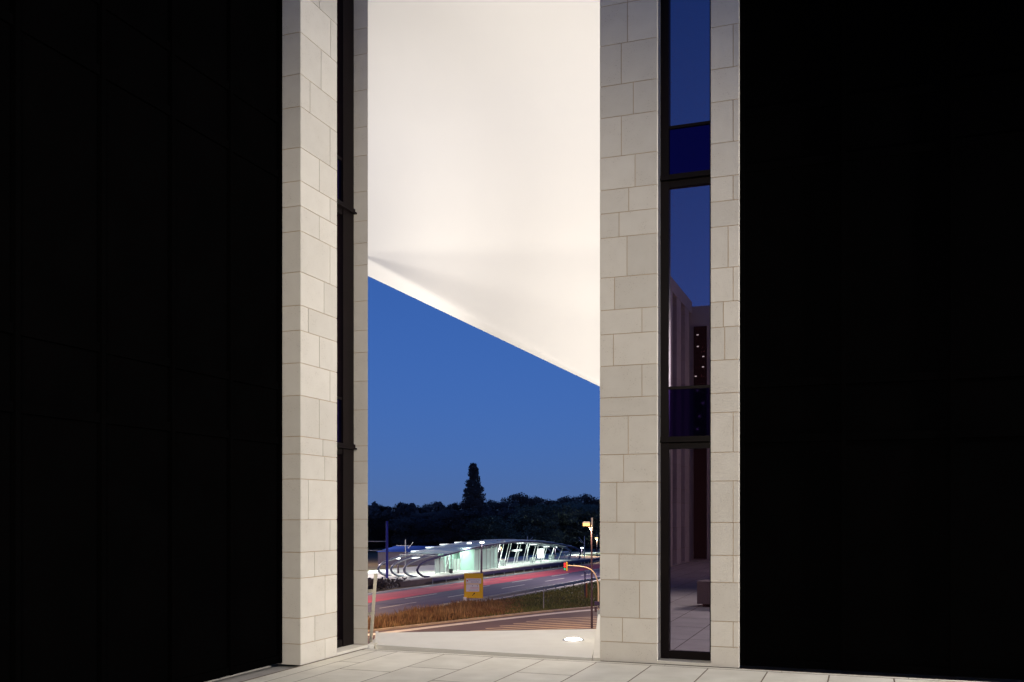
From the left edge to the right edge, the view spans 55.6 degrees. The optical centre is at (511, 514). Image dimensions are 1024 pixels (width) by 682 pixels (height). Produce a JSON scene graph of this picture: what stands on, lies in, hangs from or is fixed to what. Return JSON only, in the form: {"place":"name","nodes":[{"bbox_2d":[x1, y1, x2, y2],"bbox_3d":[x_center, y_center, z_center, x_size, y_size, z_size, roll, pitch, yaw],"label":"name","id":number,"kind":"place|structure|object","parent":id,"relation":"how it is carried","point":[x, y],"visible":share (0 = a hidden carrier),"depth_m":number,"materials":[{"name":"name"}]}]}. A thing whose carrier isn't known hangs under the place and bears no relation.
{"place":"outdoors","nodes":[
{"label":"outdoors","id":0,"kind":"place"},
{"bbox_2d":[361,608,599,644],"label":"slip road","id":1,"kind":"structure","parent":0,"point":[496,625],"depth_m":69.55,"materials":[{"name":"grey asphalt"}]},
{"bbox_2d":[368,606,599,631],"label":"kerb","id":2,"kind":"structure","parent":1,"relation":"on","point":[415,625],"depth_m":72.03,"materials":[{"name":"beige paint"}]},
{"bbox_2d":[368,609,599,635],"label":"edge line","id":3,"kind":"object","parent":1,"relation":"on","point":[481,621],"visible":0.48,"depth_m":70.80,"materials":[{"name":"paint"}]},
{"bbox_2d":[476,617,596,630],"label":"hatched markings","id":4,"kind":"object","parent":1,"relation":"on","point":[548,625],"visible":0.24,"depth_m":68.21,"materials":[{"name":"beige paint"}]},
{"bbox_2d":[563,562,599,611],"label":"traffic signal","id":5,"kind":"object","parent":1,"relation":"on","point":[565,566],"visible":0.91,"depth_m":65.94,"materials":[{"name":"beige paint"}]},
{"bbox_2d":[583,518,592,628],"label":"street lamp","id":6,"kind":"object","parent":1,"relation":"on","point":[586,524],"visible":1,"depth_m":66.45,"materials":[{"name":"grey"}]},
{"bbox_2d":[368,546,594,569],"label":"field","id":7,"kind":"structure","parent":0,"point":[373,560],"depth_m":195.40,"materials":[{"name":"soil"}]},
{"bbox_2d":[368,519,389,549],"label":"broadleaf tree","id":8,"kind":"object","parent":7,"relation":"on","point":[372,525],"visible":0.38,"depth_m":205.24,"materials":[{"name":"green plant"}]},
{"bbox_2d":[368,514,404,548],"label":"broadleaf tree","id":9,"kind":"object","parent":7,"relation":"on","point":[383,519],"visible":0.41,"depth_m":209.86,"materials":[{"name":"green plant"}]},
{"bbox_2d":[378,505,394,511],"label":"broadleaf tree","id":10,"kind":"object","parent":7,"relation":"on","point":[382,508],"visible":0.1,"depth_m":248.97,"materials":[{"name":"green plant"}]},
{"bbox_2d":[389,502,419,513],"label":"broadleaf tree","id":11,"kind":"object","parent":7,"relation":"on","point":[395,508],"visible":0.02,"depth_m":246.43,"materials":[{"name":"green plant"}]},
{"bbox_2d":[377,546,436,564],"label":"shed","id":12,"kind":"structure","parent":7,"relation":"on","point":[394,551],"depth_m":150.00,"materials":[{"name":"blue"}]},
{"bbox_2d":[419,501,443,512],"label":"broadleaf tree","id":13,"kind":"object","parent":7,"relation":"on","point":[431,506],"visible":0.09,"depth_m":238.70,"materials":[{"name":"green plant"}]},
{"bbox_2d":[447,502,461,509],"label":"broadleaf tree","id":14,"kind":"object","parent":7,"relation":"on","point":[453,504],"visible":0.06,"depth_m":248.68,"materials":[{"name":"green plant"}]},
{"bbox_2d":[454,500,485,517],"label":"broadleaf tree","id":15,"kind":"object","parent":7,"relation":"on","point":[460,503],"visible":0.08,"depth_m":237.94,"materials":[{"name":"green plant"}]},
{"bbox_2d":[483,499,495,512],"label":"broadleaf tree","id":16,"kind":"object","parent":7,"relation":"on","point":[488,503],"visible":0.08,"depth_m":248.01,"materials":[{"name":"green plant"}]},
{"bbox_2d":[461,515,517,549],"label":"broadleaf tree","id":17,"kind":"object","parent":7,"relation":"on","point":[488,527],"visible":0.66,"depth_m":185.87,"materials":[{"name":"green plant"}]},
{"bbox_2d":[491,500,512,514],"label":"broadleaf tree","id":18,"kind":"object","parent":7,"relation":"on","point":[498,505],"visible":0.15,"depth_m":240.43,"materials":[{"name":"green plant"}]},
{"bbox_2d":[491,512,528,550],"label":"broadleaf tree","id":19,"kind":"object","parent":7,"relation":"on","point":[506,516],"visible":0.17,"depth_m":206.50,"materials":[{"name":"green plant"}]},
{"bbox_2d":[500,492,532,508],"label":"broadleaf tree","id":20,"kind":"object","parent":7,"relation":"on","point":[516,497],"visible":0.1,"depth_m":249.00,"materials":[{"name":"green plant"}]},
{"bbox_2d":[500,504,563,552],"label":"broadleaf tree","id":21,"kind":"object","parent":7,"relation":"on","point":[527,515],"visible":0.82,"depth_m":196.56,"materials":[{"name":"green plant"}]},
{"bbox_2d":[523,496,550,507],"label":"broadleaf tree","id":22,"kind":"object","parent":7,"relation":"on","point":[539,501],"visible":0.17,"depth_m":243.89,"materials":[{"name":"green plant"}]},
{"bbox_2d":[523,503,583,551],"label":"broadleaf tree","id":23,"kind":"object","parent":7,"relation":"on","point":[563,512],"visible":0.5,"depth_m":203.93,"materials":[{"name":"green plant"}]},
{"bbox_2d":[549,495,573,505],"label":"broadleaf tree","id":24,"kind":"object","parent":7,"relation":"on","point":[562,500],"visible":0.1,"depth_m":238.11,"materials":[{"name":"green plant"}]},
{"bbox_2d":[548,501,599,549],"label":"broadleaf tree","id":25,"kind":"object","parent":7,"relation":"on","point":[573,504],"visible":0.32,"depth_m":209.91,"materials":[{"name":"green plant"}]},
{"bbox_2d":[561,508,599,550],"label":"broadleaf tree","id":26,"kind":"object","parent":7,"relation":"on","point":[596,521],"visible":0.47,"depth_m":206.98,"materials":[{"name":"green plant"}]},
{"bbox_2d":[571,493,591,504],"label":"broadleaf tree","id":27,"kind":"object","parent":7,"relation":"on","point":[583,497],"visible":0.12,"depth_m":244.67,"materials":[{"name":"green plant"}]},
{"bbox_2d":[586,497,599,504],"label":"broadleaf tree","id":28,"kind":"object","parent":7,"relation":"on","point":[596,501],"visible":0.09,"depth_m":243.08,"materials":[{"name":"green plant"}]},
{"bbox_2d":[368,562,600,617],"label":"highway","id":29,"kind":"structure","parent":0,"point":[437,598],"depth_m":99.91,"materials":[{"name":"grey asphalt"}]},
{"bbox_2d":[368,564,599,602],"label":"red surfaced lane","id":30,"kind":"structure","parent":29,"relation":"on","point":[411,592],"depth_m":108.43,"materials":[{"name":"red asphalt"}]},
{"bbox_2d":[368,562,599,607],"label":"lane markings","id":31,"kind":"object","parent":29,"relation":"on","point":[484,586],"visible":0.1,"depth_m":104.63,"materials":[{"name":"paint"}]},
{"bbox_2d":[368,548,600,610],"bbox_3d":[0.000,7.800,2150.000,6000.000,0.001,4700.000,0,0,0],"label":"ground","id":32,"kind":"structure","parent":0,"point":[596,554],"depth_m":105.59,"materials":[{"name":"green plant"}]},
{"bbox_2d":[0,0,367,681],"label":"stone building","id":33,"kind":"structure","parent":32,"relation":"on","point":[182,340],"depth_m":10.04,"materials":[{"name":"stone"}]},
{"bbox_2d":[336,0,367,654],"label":"window","id":34,"kind":"structure","parent":33,"relation":"in","point":[346,212],"depth_m":13.04,"materials":[{"name":"brown metal"}]},
{"bbox_2d":[368,0,599,385],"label":"canopy","id":35,"kind":"object","parent":33,"relation":"attached to","point":[484,165],"visible":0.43,"depth_m":20.69,"materials":[{"name":"white paint"}]},
{"bbox_2d":[212,650,356,681],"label":"terrace base","id":36,"kind":"object","parent":32,"relation":"on","point":[257,673],"depth_m":11.22,"materials":[{"name":"stone"}]},
{"bbox_2d":[241,649,983,681],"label":"plaza paving","id":37,"kind":"structure","parent":36,"relation":"on","point":[371,665],"depth_m":11.08,"materials":[{"name":"stone"}]},
{"bbox_2d":[368,577,406,589],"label":"shrubs","id":38,"kind":"object","parent":32,"relation":"on","point":[382,583],"visible":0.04,"depth_m":102.47,"materials":[{"name":"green plant"}]},
{"bbox_2d":[396,539,412,570],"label":"catenary mast","id":39,"kind":"object","parent":32,"relation":"on","point":[405,545],"visible":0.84,"depth_m":127.93,"materials":[{"name":"metal"}]},
{"bbox_2d":[368,597,523,629],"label":"dry weeds","id":40,"kind":"object","parent":32,"relation":"on","point":[456,610],"visible":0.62,"depth_m":72.31,"materials":[{"name":"brown plant"}]},
{"bbox_2d":[463,573,482,600],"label":"road sign","id":41,"kind":"object","parent":32,"relation":"on","point":[473,585],"visible":0.94,"depth_m":81.95,"materials":[{"name":"yellow metal"}]},
{"bbox_2d":[461,462,485,539],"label":"poplar tree","id":42,"kind":"object","parent":32,"relation":"on","point":[474,497],"visible":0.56,"depth_m":224.09,"materials":[{"name":"green plant"}]},
{"bbox_2d":[368,581,599,629],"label":"grass tufts","id":43,"kind":"object","parent":32,"relation":"on","point":[529,602],"visible":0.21,"depth_m":87.36,"materials":[{"name":"plant"}]},
{"bbox_2d":[368,556,599,588],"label":"platform","id":44,"kind":"structure","parent":32,"relation":"on","point":[413,581],"depth_m":123.74,"materials":[{"name":"concrete"}]},
{"bbox_2d":[368,521,387,577],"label":"catenary mast","id":45,"kind":"object","parent":44,"relation":"on","point":[386,541],"visible":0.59,"depth_m":108.69,"materials":[{"name":"metal"}]},
{"bbox_2d":[467,541,483,572],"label":"platform lamp","id":46,"kind":"object","parent":44,"relation":"on","point":[470,542],"visible":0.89,"depth_m":119.40,"materials":[{"name":"grey metal"}]},
{"bbox_2d":[377,539,580,576],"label":"tram shelter","id":47,"kind":"object","parent":44,"relation":"on","point":[456,556],"visible":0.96,"depth_m":124.33,"materials":[{"name":"grey metal"}]},
{"bbox_2d":[538,549,543,562],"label":"display case","id":48,"kind":"object","parent":44,"relation":"on","point":[540,553],"visible":1,"depth_m":143.93,"materials":[{"name":"white"}]},
{"bbox_2d":[368,500,599,547],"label":"undergrowth","id":49,"kind":"object","parent":32,"relation":"on","point":[402,510],"visible":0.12,"depth_m":229.41,"materials":[{"name":"green plant"}]},
{"bbox_2d":[368,549,599,575],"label":"light rail track","id":50,"kind":"structure","parent":32,"relation":"on","point":[421,568],"depth_m":161.53,"materials":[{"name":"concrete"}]},
{"bbox_2d":[376,561,599,591],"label":"gravel verge","id":51,"kind":"structure","parent":32,"relation":"on","point":[483,577],"depth_m":115.06,"materials":[{"name":"grey gravel"}]},
{"bbox_2d":[432,558,599,583],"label":"guardrail","id":52,"kind":"object","parent":51,"relation":"on","point":[497,571],"visible":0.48,"depth_m":130.27,"materials":[{"name":"grey metal"}]},
{"bbox_2d":[579,536,584,563],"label":"catenary mast","id":53,"kind":"object","parent":51,"relation":"on","point":[584,547],"visible":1,"depth_m":154.93,"materials":[{"name":"metal"}]},
{"bbox_2d":[397,577,599,613],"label":"guardrail","id":54,"kind":"object","parent":32,"relation":"on","point":[514,593],"visible":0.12,"depth_m":93.60,"materials":[{"name":"metal"}]},
{"bbox_2d":[584,572,586,597],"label":"sign post","id":55,"kind":"object","parent":32,"relation":"on","point":[585,589],"visible":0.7,"depth_m":90.69,"materials":[{"name":"grey metal"}]},
{"bbox_2d":[600,0,1023,681],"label":"stone building","id":56,"kind":"structure","parent":32,"relation":"on","point":[812,334],"depth_m":11.23,"materials":[{"name":"stone"}]},
{"bbox_2d":[657,0,711,665],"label":"window","id":57,"kind":"structure","parent":56,"relation":"in","point":[685,177],"depth_m":11.88,"materials":[{"name":"blue metal"}]},
{"bbox_2d":[368,276,600,509],"label":"sky","id":58,"kind":"structure","parent":0,"point":[446,394],"materials":[{"name":"blue"}]},
{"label":"slab footing","id":59,"kind":"structure","parent":0,"visible":0},
{"bbox_2d":[364,614,599,660],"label":"threshold slab","id":60,"kind":"structure","parent":59,"relation":"on","point":[552,644],"depth_m":13.48,"materials":[{"name":"beige stone"}]},
{"bbox_2d":[368,574,376,641],"bbox_3d":[-2.085,1.317,13.750,0.353,0.967,0.040,0,0,0],"label":"railing","id":61,"kind":"object","parent":60,"relation":"on","point":[372,612],"visible":0.43,"depth_m":13.73,"materials":[{"name":"beige metal"}]},
{"bbox_2d":[563,638,583,640],"bbox_3d":[0.875,1.771,13.850,0.310,0.033,0.310,0,0,0],"label":"ground uplight","id":62,"kind":"object","parent":60,"relation":"on","point":[572,639],"visible":1,"depth_m":13.77,"materials":[{"name":"metal"}]}
]}

